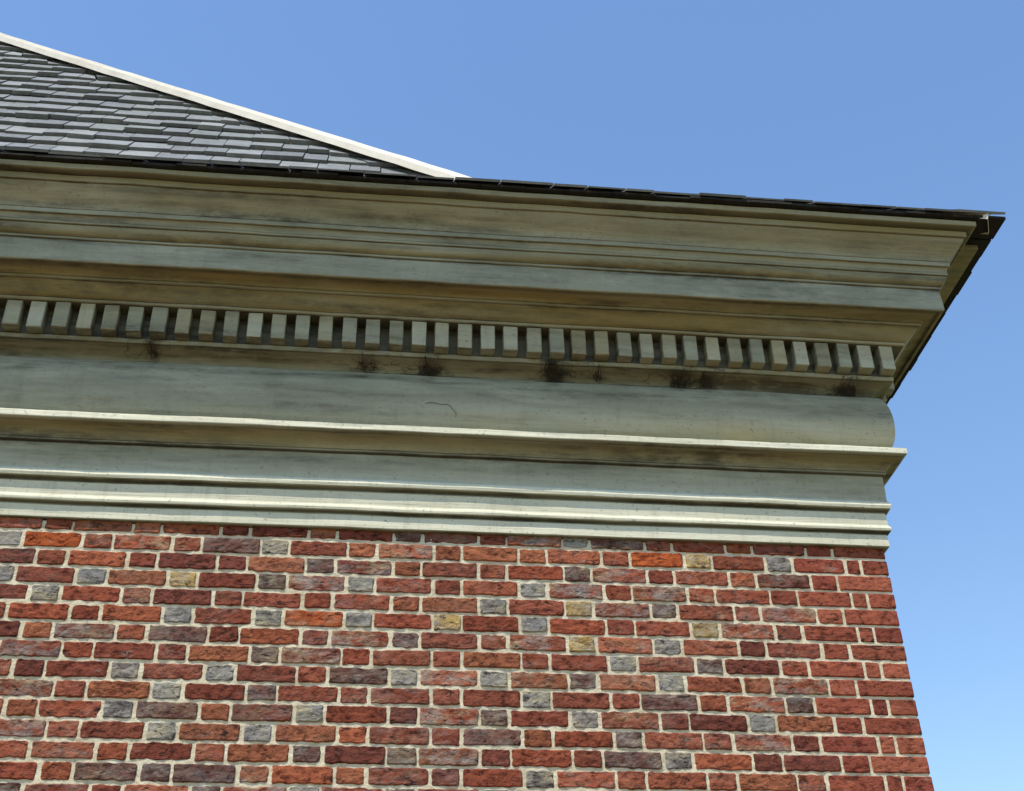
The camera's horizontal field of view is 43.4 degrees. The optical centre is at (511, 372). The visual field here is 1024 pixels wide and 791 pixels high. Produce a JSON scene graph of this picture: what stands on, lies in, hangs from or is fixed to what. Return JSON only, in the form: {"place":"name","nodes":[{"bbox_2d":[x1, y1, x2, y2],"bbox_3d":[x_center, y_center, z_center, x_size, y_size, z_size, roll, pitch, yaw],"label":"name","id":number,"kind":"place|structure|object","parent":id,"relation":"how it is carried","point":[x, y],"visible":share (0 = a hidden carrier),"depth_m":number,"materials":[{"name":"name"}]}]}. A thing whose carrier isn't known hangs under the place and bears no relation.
{"place":"outdoors","nodes":[
{"label":"outdoors","id":0,"kind":"place"},
{"bbox_2d":[0,0,1023,790],"label":"sky","id":1,"kind":"structure","parent":0,"point":[900,103],"materials":[{"name":"blue"}]},
{"label":"ground","id":2,"kind":"structure","parent":0,"visible":0},
{"bbox_2d":[0,521,928,790],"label":"mortar joints","id":3,"kind":"object","parent":2,"relation":"on","point":[368,687],"visible":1,"depth_m":4.80,"materials":[{"name":"beige concrete"}]},
{"bbox_2d":[0,517,933,790],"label":"brick facing","id":4,"kind":"object","parent":2,"relation":"on","point":[338,753],"visible":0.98,"depth_m":4.81,"materials":[{"name":"red brick"}]},
{"bbox_2d":[0,159,975,552],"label":"cornice mouldings","id":5,"kind":"object","parent":4,"relation":"on","point":[196,431],"visible":0.84,"depth_m":5.37,"materials":[{"name":"beige paint"}]},
{"bbox_2d":[124,339,178,361],"bbox_3d":[-1.484,-0.090,5.325,0.247,0.060,0.084,3,-35,-6],"label":"cobweb","id":6,"kind":"object","parent":5,"relation":"attached to","point":[155,352],"visible":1,"depth_m":5.33},
{"bbox_2d":[339,351,409,373],"bbox_3d":[-0.562,-0.043,5.421,0.336,0.059,0.085,3,-35,-6],"label":"cobweb","id":7,"kind":"object","parent":5,"relation":"on","point":[364,367],"visible":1,"depth_m":5.43},
{"bbox_2d":[385,354,487,377],"bbox_3d":[-0.308,-0.031,5.449,0.473,0.060,0.085,3,-35,-6],"label":"cobweb","id":8,"kind":"object","parent":5,"relation":"on","point":[428,371],"visible":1,"depth_m":5.46},
{"bbox_2d":[1,300,895,402],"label":"dentils","id":9,"kind":"object","parent":5,"relation":"on","point":[14,315],"visible":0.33,"depth_m":5.45,"materials":[{"name":"beige paint"}]},
{"bbox_2d":[0,152,1005,403],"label":"eave edge","id":10,"kind":"object","parent":5,"relation":"on","point":[980,238],"visible":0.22,"depth_m":5.57,"materials":[{"name":"black metal"}]},
{"bbox_2d":[0,41,1004,214],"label":"slate roof","id":11,"kind":"structure","parent":10,"relation":"on","point":[49,105],"depth_m":7.45,"materials":[{"name":"grey stone"}]},
{"bbox_2d":[0,33,471,178],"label":"hip cap","id":12,"kind":"object","parent":11,"relation":"on","point":[367,151],"visible":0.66,"depth_m":7.92,"materials":[{"name":"paint"}]},
{"bbox_2d":[937,211,989,233],"bbox_3d":[1.069,-0.782,6.301,2.276,0.877,0.110,-12,-37,15],"label":"gutter","id":13,"kind":"object","parent":11,"relation":"attached to","point":[985,215],"visible":0.05,"depth_m":5.77,"materials":[{"name":"paint"}]},
{"bbox_2d":[939,245,977,304],"bbox_3d":[1.556,2.112,9.662,0.074,0.022,9.360,3,-35,-6],"label":"side eave board","id":14,"kind":"object","parent":10,"relation":"attached to","point":[962,262],"visible":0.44,"depth_m":5.98,"materials":[{"name":"beige paint"}]},
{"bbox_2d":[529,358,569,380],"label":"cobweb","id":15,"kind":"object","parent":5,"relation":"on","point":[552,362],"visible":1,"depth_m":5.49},
{"bbox_2d":[531,360,593,383],"bbox_3d":[0.210,-0.006,5.503,0.275,0.060,0.085,3,-35,-6],"label":"cobweb","id":16,"kind":"object","parent":5,"relation":"on","point":[556,375],"visible":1,"depth_m":5.52},
{"bbox_2d":[588,361,632,382],"bbox_3d":[0.424,0.003,5.527,0.207,0.055,0.084,3,-35,-6],"label":"cobweb","id":17,"kind":"object","parent":5,"relation":"on","point":[597,372],"visible":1,"depth_m":5.53},
{"bbox_2d":[627,366,747,388],"bbox_3d":[0.744,0.021,5.560,0.554,0.061,0.085,3,-35,-6],"label":"cobweb","id":18,"kind":"object","parent":5,"relation":"attached to","point":[680,382],"visible":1,"depth_m":5.57},
{"bbox_2d":[671,367,724,389],"bbox_3d":[0.851,0.026,5.571,0.330,0.060,0.084,3,-35,-6],"label":"cobweb","id":19,"kind":"object","parent":5,"relation":"on","point":[704,383],"visible":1,"depth_m":5.59},
{"bbox_2d":[812,374,887,397],"bbox_3d":[1.477,0.057,5.637,0.376,0.060,0.084,3,-35,-6],"label":"cobweb","id":20,"kind":"object","parent":5,"relation":"attached to","point":[847,392],"visible":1,"depth_m":5.65}
]}

